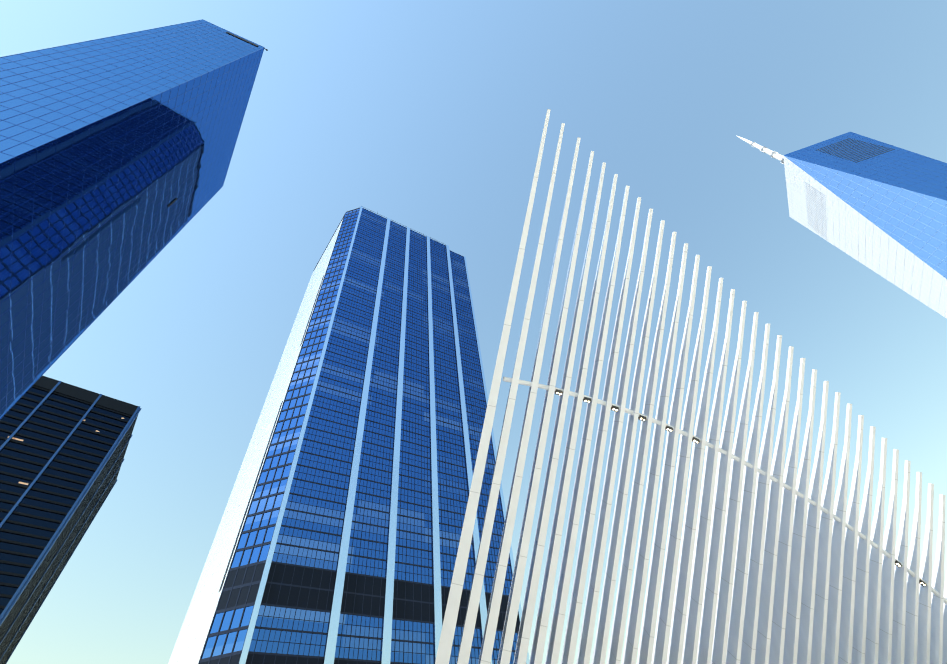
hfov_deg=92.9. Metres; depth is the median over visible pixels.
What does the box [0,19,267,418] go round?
tower
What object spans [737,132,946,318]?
skyscraper
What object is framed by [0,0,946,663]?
sky
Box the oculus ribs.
[435,109,946,663]
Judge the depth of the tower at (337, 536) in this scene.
152.97 m
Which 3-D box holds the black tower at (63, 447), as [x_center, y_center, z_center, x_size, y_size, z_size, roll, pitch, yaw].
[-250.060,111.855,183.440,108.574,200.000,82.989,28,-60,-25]
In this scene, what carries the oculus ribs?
on the ground
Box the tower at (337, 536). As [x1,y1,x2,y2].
[168,206,529,663]
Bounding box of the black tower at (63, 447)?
[0,376,141,663]

